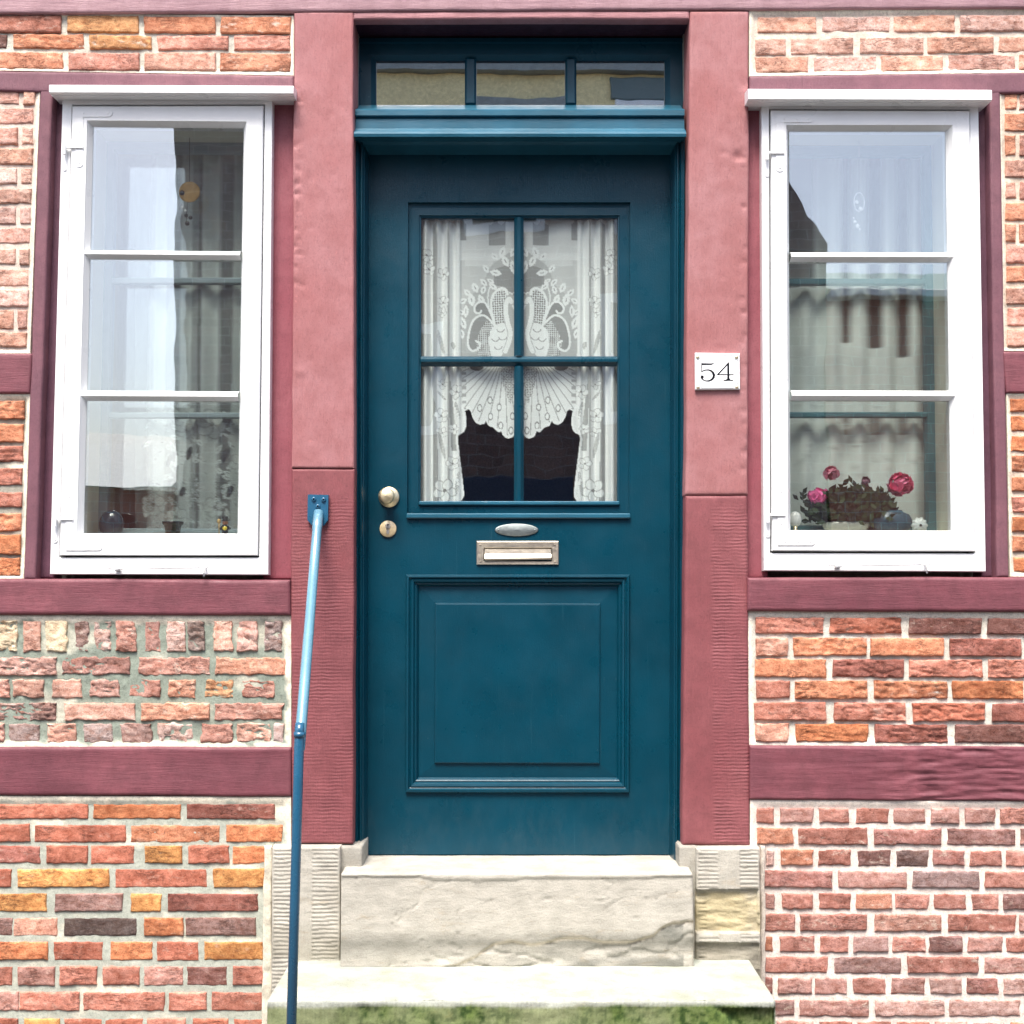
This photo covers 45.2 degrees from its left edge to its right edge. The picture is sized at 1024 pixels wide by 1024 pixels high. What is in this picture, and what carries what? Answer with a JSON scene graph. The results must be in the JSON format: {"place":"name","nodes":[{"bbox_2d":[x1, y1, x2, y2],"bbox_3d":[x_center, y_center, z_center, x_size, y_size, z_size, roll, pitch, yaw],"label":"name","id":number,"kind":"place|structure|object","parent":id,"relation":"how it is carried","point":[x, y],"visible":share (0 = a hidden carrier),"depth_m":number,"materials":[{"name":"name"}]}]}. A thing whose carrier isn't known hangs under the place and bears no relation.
{"place":"outdoors","nodes":[
{"label":"outdoors","id":0,"kind":"place"},
{"label":"street","id":1,"kind":"structure","parent":0,"visible":0},
{"bbox_2d":[0,0,1023,1023],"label":"timber framed house","id":2,"kind":"structure","parent":1,"relation":"on","point":[801,750],"depth_m":3.65,"materials":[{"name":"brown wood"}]},
{"bbox_2d":[99,510,123,532],"bbox_3d":[-1.213,0.036,3.720,0.076,0.085,0.053,0,-4,0],"label":"glass float","id":3,"kind":"object","parent":2,"relation":"in","point":[111,521],"visible":0.8,"depth_m":3.70,"materials":[{"name":"purple glass"}]},
{"bbox_2d":[162,521,183,533],"bbox_3d":[-1.025,0.052,3.714,0.064,0.046,0.064,0,-4,0],"label":"flower pot","id":4,"kind":"object","parent":2,"relation":"on","point":[172,527],"visible":0.77,"depth_m":3.69,"materials":[{"name":"black ceramic"}]},
{"bbox_2d":[49,85,296,575],"bbox_3d":[-1.005,-0.537,3.710,0.720,1.463,0.262,0,-4,0],"label":"window","id":5,"kind":"structure","parent":2,"relation":"in","point":[100,123],"depth_m":3.65,"materials":[{"name":"white paint"}]},
{"bbox_2d":[179,137,199,225],"bbox_3d":[-0.998,-1.049,3.801,0.066,0.332,0.014,0,-4,0],"label":"hanging ornament","id":6,"kind":"object","parent":2,"relation":"hanging from","point":[189,191],"visible":1,"depth_m":3.80,"materials":[{"name":"beige ceramic"}]},
{"bbox_2d":[142,155,242,528],"bbox_3d":[-1.012,-0.578,3.856,0.375,1.365,0.018,0,-4,0],"label":"lace curtain","id":7,"kind":"object","parent":2,"relation":"hanging from","point":[161,326],"visible":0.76,"depth_m":3.85,"materials":[{"name":"white fabric"}]},
{"bbox_2d":[217,516,230,533],"bbox_3d":[-0.863,0.043,3.685,0.035,0.061,0.030,4,-5,-45],"label":"figurine","id":8,"kind":"object","parent":2,"relation":"on","point":[225,528],"visible":0.95,"depth_m":3.68,"materials":[{"name":"yellow ceramic"}]},
{"bbox_2d":[286,494,328,1023],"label":"handrail","id":9,"kind":"object","parent":2,"relation":"attached to","point":[318,513],"visible":1,"depth_m":2.92,"materials":[{"name":"blue metal"}]},
{"bbox_2d":[368,155,669,854],"bbox_3d":[0.022,-0.050,3.727,0.945,2.149,0.107,0,-4,0],"label":"door","id":10,"kind":"structure","parent":2,"relation":"in","point":[519,649],"depth_m":3.72,"materials":[{"name":"teal paint"}]},
{"bbox_2d":[358,38,682,108],"bbox_3d":[0.029,-1.357,3.828,1.038,0.228,0.040,0,-4,0],"label":"transom window","id":11,"kind":"structure","parent":2,"relation":"in","point":[392,71],"depth_m":3.83,"materials":[{"name":"teal paint"}]},
{"bbox_2d":[694,353,739,389],"bbox_3d":[0.605,-0.414,3.618,0.132,0.110,0.014,0,-4,0],"label":"house number plate","id":12,"kind":"object","parent":2,"relation":"attached to","point":[717,371],"visible":1,"depth_m":3.61,"materials":[{"name":"white ceramic"}]},
{"bbox_2d":[790,511,801,529],"bbox_3d":[0.849,0.031,3.680,0.038,0.066,0.030,0,-4,0],"label":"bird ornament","id":13,"kind":"object","parent":2,"relation":"on","point":[795,519],"visible":0.83,"depth_m":3.67,"materials":[{"name":"white ceramic"}]},
{"bbox_2d":[792,465,913,530],"bbox_3d":[1.039,-0.037,3.745,0.360,0.210,0.151,0,-4,0],"label":"potted plant","id":14,"kind":"object","parent":2,"relation":"on","point":[855,507],"visible":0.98,"depth_m":3.71,"materials":[{"name":"pink plant"}]},
{"bbox_2d":[789,159,923,524],"bbox_3d":[1.100,-0.574,3.869,0.503,1.360,0.020,0,-4,0],"label":"lace curtain","id":15,"kind":"object","parent":2,"relation":"hanging from","point":[823,356],"visible":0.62,"depth_m":3.86,"materials":[{"name":"white fabric"}]},
{"bbox_2d":[853,192,864,229],"bbox_3d":[1.072,-1.038,3.803,0.039,0.339,0.011,0,-4,0],"label":"hanging ornament","id":16,"kind":"object","parent":2,"relation":"hanging from","point":[860,209],"visible":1,"depth_m":3.79,"materials":[{"name":"white glass"}]},
{"bbox_2d":[745,89,991,572],"bbox_3d":[1.055,-0.535,3.710,0.719,1.442,0.262,0,-4,0],"label":"window","id":17,"kind":"structure","parent":2,"relation":"in","point":[938,128],"depth_m":3.64,"materials":[{"name":"white paint"}]},
{"bbox_2d":[872,510,911,530],"bbox_3d":[1.152,0.030,3.725,0.124,0.072,0.062,0,-4,0],"label":"glazed jar","id":18,"kind":"object","parent":2,"relation":"on","point":[902,521],"visible":0.76,"depth_m":3.70,"materials":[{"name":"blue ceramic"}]},
{"bbox_2d":[911,517,927,530],"bbox_3d":[1.218,0.040,3.675,0.053,0.050,0.024,0,-4,0],"label":"shell","id":19,"kind":"object","parent":2,"relation":"on","point":[919,524],"visible":0.91,"depth_m":3.67},
{"bbox_3d":[0.022,-0.938,3.847,0.646,0.008,0.008,0,-4,0],"label":"curtain rod","id":20,"kind":"object","parent":2,"relation":"attached to","visible":0},
{"bbox_2d":[421,219,616,500],"bbox_3d":[0.022,-0.470,3.805,0.636,0.923,0.018,0,-4,0],"label":"lace curtain","id":21,"kind":"object","parent":20,"relation":"hanging from","point":[472,258],"visible":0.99,"depth_m":3.81,"materials":[{"name":"white fabric"}]},
{"bbox_2d":[267,958,775,1023],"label":"bottom step","id":22,"kind":"object","parent":1,"relation":"on","point":[698,992],"visible":0.81,"depth_m":3.19,"materials":[{"name":"stone"}]},
{"bbox_2d":[340,855,693,966],"bbox_3d":[0.014,1.149,3.561,0.989,0.262,0.263,0,-4,0],"label":"doorstep","id":23,"kind":"object","parent":22,"relation":"on","point":[500,910],"visible":0.93,"depth_m":3.44,"materials":[{"name":"stone"}]}
]}

